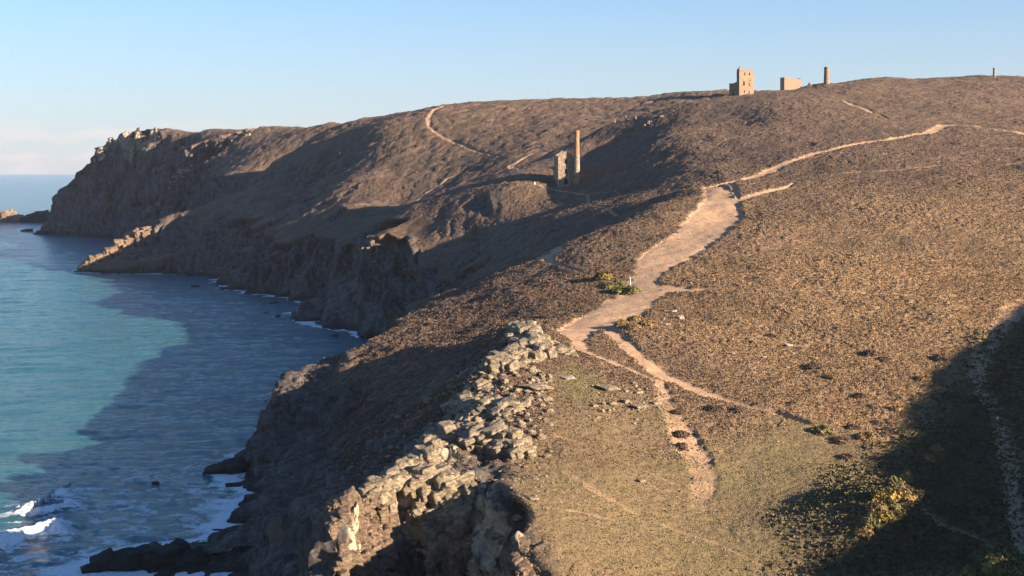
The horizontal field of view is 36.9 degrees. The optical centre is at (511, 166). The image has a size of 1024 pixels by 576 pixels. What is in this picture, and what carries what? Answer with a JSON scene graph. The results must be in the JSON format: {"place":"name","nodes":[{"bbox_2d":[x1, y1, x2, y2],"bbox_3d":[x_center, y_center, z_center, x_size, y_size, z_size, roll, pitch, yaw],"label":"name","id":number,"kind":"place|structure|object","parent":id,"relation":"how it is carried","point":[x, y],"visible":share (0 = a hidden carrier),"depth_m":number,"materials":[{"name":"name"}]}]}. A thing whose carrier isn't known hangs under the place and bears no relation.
{"place":"outdoors","nodes":[
{"label":"outdoors","id":0,"kind":"place"},
{"bbox_2d":[0,175,367,575],"bbox_3d":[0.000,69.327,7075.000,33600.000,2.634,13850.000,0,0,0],"label":"sea","id":1,"kind":"structure","parent":0,"point":[119,393],"depth_m":482.60,"materials":[{"name":"liquid"}]},
{"bbox_2d":[0,208,23,221],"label":"islet","id":2,"kind":"object","parent":1,"relation":"in","point":[10,216],"visible":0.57,"depth_m":1938.86,"materials":[{"name":"brown stone"}]},
{"bbox_2d":[20,228,32,231],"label":"sea rock","id":3,"kind":"object","parent":1,"relation":"in","point":[27,230],"visible":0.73,"depth_m":1664.31,"materials":[{"name":"grey stone"}]},
{"bbox_2d":[19,210,48,221],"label":"islet","id":4,"kind":"object","parent":1,"relation":"in","point":[38,216],"visible":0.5,"depth_m":1937.44,"materials":[{"name":"stone"}]},
{"bbox_2d":[80,537,209,573],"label":"sea rock","id":5,"kind":"object","parent":1,"relation":"in","point":[180,554],"visible":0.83,"depth_m":266.36,"materials":[{"name":"brown stone"}]},
{"bbox_2d":[202,457,249,474],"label":"sea rock","id":6,"kind":"object","parent":1,"relation":"in","point":[229,466],"visible":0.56,"depth_m":349.30,"materials":[{"name":"brown stone"}]},
{"bbox_2d":[0,0,1023,174],"label":"sky","id":7,"kind":"structure","parent":0,"point":[76,75],"materials":[{"name":"blue"}]},
{"bbox_2d":[33,75,1023,575],"bbox_3d":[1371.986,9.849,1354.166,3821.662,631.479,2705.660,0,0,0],"label":"hillside","id":8,"kind":"structure","parent":0,"point":[279,211],"depth_m":531.46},
{"bbox_2d":[108,137,117,145],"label":"rock outcrop","id":9,"kind":"object","parent":8,"relation":"on","point":[115,142],"visible":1,"depth_m":1600.87,"materials":[{"name":"grey stone"}]},
{"bbox_2d":[77,226,152,271],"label":"rock outcrop","id":10,"kind":"object","parent":8,"relation":"on","point":[124,242],"visible":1,"depth_m":1035.08,"materials":[{"name":"stone"}]},
{"bbox_2d":[319,485,400,575],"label":"rock outcrop","id":11,"kind":"object","parent":8,"relation":"on","point":[377,555],"visible":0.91,"depth_m":216.57,"materials":[{"name":"brown stone"}]},
{"bbox_2d":[357,438,448,514],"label":"rock outcrop","id":12,"kind":"object","parent":8,"relation":"on","point":[382,486],"visible":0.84,"depth_m":225.41,"materials":[{"name":"beige stone"}]},
{"bbox_2d":[423,397,431,402],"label":"boulder","id":13,"kind":"object","parent":8,"relation":"on","point":[426,399],"visible":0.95,"depth_m":285.26,"materials":[{"name":"grey stone"}]},
{"bbox_2d":[407,463,477,574],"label":"rock outcrop","id":14,"kind":"object","parent":8,"relation":"on","point":[446,493],"visible":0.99,"depth_m":225.26,"materials":[{"name":"grey stone"}]},
{"bbox_2d":[428,506,472,575],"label":"rock outcrop","id":15,"kind":"object","parent":8,"relation":"on","point":[461,538],"visible":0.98,"depth_m":222.25,"materials":[{"name":"stone"}]},
{"bbox_2d":[416,419,536,459],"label":"rock outcrop","id":16,"kind":"object","parent":8,"relation":"on","point":[499,438],"visible":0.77,"depth_m":240.82,"materials":[{"name":"beige stone"}]},
{"bbox_2d":[440,377,531,419],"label":"rock outcrop","id":17,"kind":"object","parent":8,"relation":"on","point":[476,399],"visible":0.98,"depth_m":266.62,"materials":[{"name":"grey stone"}]},
{"bbox_2d":[486,531,504,540],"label":"boulder","id":18,"kind":"object","parent":8,"relation":"on","point":[494,535],"visible":1,"depth_m":216.22,"materials":[{"name":"grey stone"}]},
{"bbox_2d":[512,514,522,520],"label":"boulder","id":19,"kind":"object","parent":8,"relation":"on","point":[516,517],"visible":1,"depth_m":214.21,"materials":[{"name":"grey stone"}]},
{"bbox_2d":[479,320,556,373],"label":"rock outcrop","id":20,"kind":"object","parent":8,"relation":"on","point":[528,341],"visible":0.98,"depth_m":297.45,"materials":[{"name":"grey stone"}]},
{"bbox_2d":[328,221,712,575],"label":"loose stones","id":21,"kind":"object","parent":8,"relation":"on","point":[541,375],"visible":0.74,"depth_m":268.18,"materials":[{"name":"grey stone"}]},
{"bbox_2d":[504,551,538,575],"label":"rock outcrop","id":22,"kind":"object","parent":8,"relation":"on","point":[519,563],"visible":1,"depth_m":194.24,"materials":[{"name":"brown stone"}]},
{"bbox_2d":[527,496,539,500],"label":"boulder","id":23,"kind":"object","parent":8,"relation":"on","point":[532,498],"visible":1,"depth_m":215.93,"materials":[{"name":"beige stone"}]},
{"bbox_2d":[516,383,552,389],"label":"boulder","id":24,"kind":"object","parent":8,"relation":"on","point":[536,386],"visible":1,"depth_m":273.04,"materials":[{"name":"grey stone"}]},
{"bbox_2d":[541,396,553,400],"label":"boulder","id":25,"kind":"object","parent":8,"relation":"on","point":[546,398],"visible":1,"depth_m":269.25,"materials":[{"name":"grey stone"}]},
{"bbox_2d":[554,343,577,356],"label":"rock outcrop","id":26,"kind":"object","parent":8,"relation":"on","point":[563,349],"visible":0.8,"depth_m":304.10,"materials":[{"name":"grey stone"}]},
{"bbox_2d":[554,130,579,186],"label":"engine house","id":27,"kind":"structure","parent":8,"relation":"on","point":[566,164],"depth_m":677.27,"materials":[{"name":"stone"}]},
{"bbox_2d":[560,375,575,379],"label":"boulder","id":28,"kind":"object","parent":8,"relation":"on","point":[569,377],"visible":1,"depth_m":285.25,"materials":[{"name":"white stone"}]},
{"bbox_2d":[144,102,1023,575],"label":"heather","id":29,"kind":"object","parent":8,"relation":"on","point":[564,302],"visible":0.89,"depth_m":369.35,"materials":[{"name":"brown plant"}]},
{"bbox_2d":[592,270,613,279],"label":"gorse bush","id":30,"kind":"object","parent":8,"relation":"on","point":[602,274],"visible":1,"depth_m":404.95,"materials":[{"name":"plant"}]},
{"bbox_2d":[594,384,621,390],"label":"boulder","id":31,"kind":"object","parent":8,"relation":"on","point":[607,387],"visible":1,"depth_m":283.37,"materials":[{"name":"grey stone"}]},
{"bbox_2d":[600,281,619,288],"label":"scrub bush","id":32,"kind":"object","parent":8,"relation":"on","point":[609,285],"visible":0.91,"depth_m":396.92,"materials":[{"name":"green plant"}]},
{"bbox_2d":[607,401,618,405],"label":"boulder","id":33,"kind":"object","parent":8,"relation":"on","point":[610,403],"visible":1,"depth_m":271.76,"materials":[{"name":"beige stone"}]},
{"bbox_2d":[609,286,623,293],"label":"scrub bush","id":34,"kind":"object","parent":8,"relation":"on","point":[616,288],"visible":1,"depth_m":390.89,"materials":[{"name":"green plant"}]},
{"bbox_2d":[613,279,624,286],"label":"gorse bush","id":35,"kind":"object","parent":8,"relation":"on","point":[617,281],"visible":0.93,"depth_m":398.81,"materials":[{"name":"green plant"}]},
{"bbox_2d":[614,319,627,325],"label":"scrub bush","id":36,"kind":"object","parent":8,"relation":"on","point":[622,322],"visible":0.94,"depth_m":339.89,"materials":[{"name":"plant"}]},
{"bbox_2d":[620,399,629,403],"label":"boulder","id":37,"kind":"object","parent":8,"relation":"on","point":[625,401],"visible":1,"depth_m":274.08,"materials":[{"name":"grey stone"}]},
{"bbox_2d":[622,285,641,294],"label":"scrub bush","id":38,"kind":"object","parent":8,"relation":"on","point":[628,289],"visible":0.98,"depth_m":389.88,"materials":[{"name":"green plant"}]},
{"bbox_2d":[623,322,640,329],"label":"scrub bush","id":39,"kind":"object","parent":8,"relation":"on","point":[630,326],"visible":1,"depth_m":335.41,"materials":[{"name":"yellow plant"}]},
{"bbox_2d":[626,315,645,320],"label":"scrub bush","id":40,"kind":"object","parent":8,"relation":"on","point":[633,317],"visible":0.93,"depth_m":347.55,"materials":[{"name":"plant"}]},
{"bbox_2d":[629,404,646,408],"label":"boulder","id":41,"kind":"object","parent":8,"relation":"on","point":[638,406],"visible":1,"depth_m":271.60,"materials":[{"name":"beige stone"}]},
{"bbox_2d":[637,479,646,482],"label":"boulder","id":42,"kind":"object","parent":8,"relation":"on","point":[642,480],"visible":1,"depth_m":234.59,"materials":[{"name":"beige stone"}]},
{"bbox_2d":[638,319,654,325],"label":"scrub bush","id":43,"kind":"object","parent":8,"relation":"on","point":[645,322],"visible":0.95,"depth_m":340.84,"materials":[{"name":"yellow plant"}]},
{"bbox_2d":[650,401,662,405],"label":"boulder","id":44,"kind":"object","parent":8,"relation":"on","point":[658,403],"visible":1,"depth_m":276.59,"materials":[{"name":"beige stone"}]},
{"bbox_2d":[316,101,1023,566],"bbox_3d":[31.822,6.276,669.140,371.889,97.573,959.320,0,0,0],"label":"footpath","id":45,"kind":"structure","parent":8,"relation":"on","point":[720,211],"depth_m":368.70,"materials":[{"name":"beige soil"}]},
{"bbox_2d":[670,409,684,414],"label":"heather mound","id":46,"kind":"object","parent":45,"relation":"on","point":[675,411],"visible":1,"depth_m":272.94,"materials":[{"name":"brown plant"}]},
{"bbox_2d":[672,442,687,450],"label":"heather mound","id":47,"kind":"object","parent":45,"relation":"on","point":[682,444],"visible":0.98,"depth_m":256.46,"materials":[{"name":"plant"}]},
{"bbox_2d":[672,430,690,437],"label":"heather mound","id":48,"kind":"object","parent":45,"relation":"on","point":[682,434],"visible":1,"depth_m":261.82,"materials":[{"name":"plant"}]},
{"bbox_2d":[460,297,894,575],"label":"coarse grass","id":49,"kind":"structure","parent":8,"relation":"on","point":[638,491],"depth_m":231.71,"materials":[{"name":"brown plant"}]},
{"bbox_2d":[705,404,720,411],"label":"heather mound","id":50,"kind":"object","parent":8,"relation":"on","point":[715,408],"visible":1,"depth_m":278.25,"materials":[{"name":"brown plant"}]},
{"bbox_2d":[727,407,746,412],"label":"heather mound","id":51,"kind":"object","parent":8,"relation":"on","point":[736,409],"visible":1,"depth_m":277.54,"materials":[{"name":"brown plant"}]},
{"bbox_2d":[729,66,753,95],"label":"engine house","id":52,"kind":"structure","parent":8,"relation":"on","point":[743,84],"depth_m":1011.56,"materials":[{"name":"stone"}]},
{"bbox_2d":[764,333,777,336],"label":"heather mound","id":53,"kind":"object","parent":8,"relation":"on","point":[770,335],"visible":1,"depth_m":337.84,"materials":[{"name":"brown plant"}]},
{"bbox_2d":[780,77,800,89],"bbox_3d":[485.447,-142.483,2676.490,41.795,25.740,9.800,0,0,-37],"label":"engine house","id":54,"kind":"structure","parent":8,"relation":"on","point":[789,83],"depth_m":2667.73,"materials":[{"name":"stone"}]},
{"bbox_2d":[788,399,804,404],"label":"heather mound","id":55,"kind":"object","parent":8,"relation":"on","point":[798,402],"visible":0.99,"depth_m":288.60,"materials":[{"name":"brown plant"}]},
{"bbox_2d":[803,362,825,369],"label":"heather mound","id":56,"kind":"object","parent":8,"relation":"on","point":[812,365],"visible":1,"depth_m":314.61,"materials":[{"name":"brown plant"}]},
{"bbox_2d":[809,424,834,434],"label":"scrub bush","id":57,"kind":"object","parent":8,"relation":"on","point":[821,429],"visible":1,"depth_m":269.42,"materials":[{"name":"green plant"}]},
{"bbox_2d":[824,67,829,83],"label":"chimney stack","id":58,"kind":"object","parent":8,"relation":"on","point":[826,75],"visible":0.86,"depth_m":789.23,"materials":[{"name":"stone"}]},
{"bbox_2d":[822,373,839,378],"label":"heather mound","id":59,"kind":"object","parent":8,"relation":"on","point":[830,376],"visible":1,"depth_m":308.31,"materials":[{"name":"brown plant"}]},
{"bbox_2d":[830,436,851,444],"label":"heather mound","id":60,"kind":"object","parent":8,"relation":"on","point":[842,440],"visible":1,"depth_m":265.36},
{"bbox_2d":[838,453,854,460],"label":"heather mound","id":61,"kind":"object","parent":8,"relation":"on","point":[844,456],"visible":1,"depth_m":257.35,"materials":[{"name":"brown plant"}]},
{"bbox_2d":[844,423,861,429],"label":"heather mound","id":62,"kind":"object","parent":8,"relation":"on","point":[851,426],"visible":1,"depth_m":273.61,"materials":[{"name":"brown plant"}]},
{"bbox_2d":[852,392,867,398],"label":"heather mound","id":63,"kind":"object","parent":8,"relation":"on","point":[857,394],"visible":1,"depth_m":296.98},
{"bbox_2d":[853,525,873,536],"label":"gorse bush","id":64,"kind":"object","parent":8,"relation":"on","point":[862,530],"visible":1,"depth_m":214.89,"materials":[{"name":"plant"}]},
{"bbox_2d":[855,431,876,440],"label":"heather mound","id":65,"kind":"object","parent":8,"relation":"on","point":[863,436],"visible":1,"depth_m":267.70,"materials":[{"name":"plant"}]},
{"bbox_2d":[859,349,881,356],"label":"heather mound","id":66,"kind":"object","parent":8,"relation":"on","point":[866,352],"visible":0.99,"depth_m":325.64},
{"bbox_2d":[859,512,882,528],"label":"gorse bush","id":67,"kind":"object","parent":8,"relation":"on","point":[871,523],"visible":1,"depth_m":216.72,"materials":[{"name":"green plant"}]},
{"bbox_2d":[864,498,887,515],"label":"gorse bush","id":68,"kind":"object","parent":8,"relation":"on","point":[874,507],"visible":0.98,"depth_m":219.73,"materials":[{"name":"plant"}]},
{"bbox_2d":[868,420,888,426],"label":"heather mound","id":69,"kind":"object","parent":8,"relation":"on","point":[873,422],"visible":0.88,"depth_m":279.98,"materials":[{"name":"brown plant"}]},
{"bbox_2d":[877,356,890,361],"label":"heather mound","id":70,"kind":"object","parent":8,"relation":"on","point":[883,358],"visible":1,"depth_m":321.89,"materials":[{"name":"brown plant"}]},
{"bbox_2d":[746,317,1023,575],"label":"bracken","id":71,"kind":"object","parent":8,"relation":"on","point":[955,481],"visible":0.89,"depth_m":240.63,"materials":[{"name":"green plant"}]},
{"bbox_2d":[871,486,900,502],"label":"gorse bush","id":72,"kind":"object","parent":8,"relation":"on","point":[881,494],"visible":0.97,"depth_m":223.16,"materials":[{"name":"yellow plant"}]},
{"bbox_2d":[873,510,898,522],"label":"gorse bush","id":73,"kind":"object","parent":8,"relation":"on","point":[882,513],"visible":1,"depth_m":217.54,"materials":[{"name":"plant"}]},
{"bbox_2d":[877,426,895,431],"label":"heather mound","id":74,"kind":"object","parent":8,"relation":"on","point":[888,429],"visible":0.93,"depth_m":273.83,"materials":[{"name":"brown plant"}]},
{"bbox_2d":[879,498,906,512],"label":"gorse bush","id":75,"kind":"object","parent":8,"relation":"on","point":[893,504],"visible":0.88,"depth_m":220.95,"materials":[{"name":"green plant"}]},
{"bbox_2d":[883,475,907,487],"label":"gorse bush","id":76,"kind":"object","parent":8,"relation":"on","point":[894,481],"visible":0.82,"depth_m":229.75,"materials":[{"name":"green plant"}]},
{"bbox_2d":[886,404,906,411],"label":"heather mound","id":77,"kind":"object","parent":8,"relation":"on","point":[895,408],"visible":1,"depth_m":289.21,"materials":[{"name":"brown plant"}]},
{"bbox_2d":[892,508,908,519],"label":"gorse bush","id":78,"kind":"object","parent":8,"relation":"on","point":[900,514],"visible":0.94,"depth_m":219.20,"materials":[{"name":"green plant"}]},
{"bbox_2d":[889,486,917,500],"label":"gorse bush","id":79,"kind":"object","parent":8,"relation":"on","point":[905,491],"visible":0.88,"depth_m":224.07,"materials":[{"name":"plant"}]},
{"bbox_2d":[890,470,921,483],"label":"gorse bush","id":80,"kind":"object","parent":8,"relation":"on","point":[905,476],"visible":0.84,"depth_m":241.83,"materials":[{"name":"green plant"}]},
{"bbox_2d":[913,375,932,381],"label":"heather mound","id":81,"kind":"object","parent":8,"relation":"on","point":[921,377],"visible":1,"depth_m":309.40,"materials":[{"name":"brown plant"}]},
{"bbox_2d":[924,454,935,461],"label":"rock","id":82,"kind":"object","parent":8,"relation":"on","point":[931,457],"visible":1,"depth_m":255.14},
{"bbox_2d":[930,444,943,453],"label":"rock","id":83,"kind":"object","parent":8,"relation":"on","point":[935,448],"visible":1,"depth_m":259.56,"materials":[{"name":"grey stone"}]},
{"bbox_2d":[929,354,948,361],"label":"heather mound","id":84,"kind":"object","parent":8,"relation":"on","point":[934,356],"visible":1,"depth_m":323.62,"materials":[{"name":"brown plant"}]},
{"bbox_2d":[953,378,975,389],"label":"scrub bush","id":85,"kind":"object","parent":8,"relation":"on","point":[965,383],"visible":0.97,"depth_m":306.08,"materials":[{"name":"green plant"}]},
{"bbox_2d":[967,545,997,561],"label":"scrub bush","id":86,"kind":"object","parent":8,"relation":"on","point":[981,553],"visible":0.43,"depth_m":211.35,"materials":[{"name":"green plant"}]},
{"bbox_2d":[980,552,1017,575],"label":"scrub bush","id":87,"kind":"object","parent":8,"relation":"on","point":[988,568],"visible":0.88,"depth_m":190.50,"materials":[{"name":"green plant"}]},
{"bbox_2d":[991,543,1022,559],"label":"scrub bush","id":88,"kind":"object","parent":8,"relation":"on","point":[1006,549],"visible":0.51,"depth_m":213.23,"materials":[{"name":"green plant"}]},
{"bbox_2d":[997,556,1023,575],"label":"scrub bush","id":89,"kind":"object","parent":8,"relation":"on","point":[1015,565],"visible":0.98,"depth_m":189.14,"materials":[{"name":"green plant"}]},
{"bbox_2d":[1008,551,1023,563],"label":"scrub bush","id":90,"kind":"object","parent":8,"relation":"on","point":[1020,556],"visible":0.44,"depth_m":212.19,"materials":[{"name":"green plant"}]}
]}

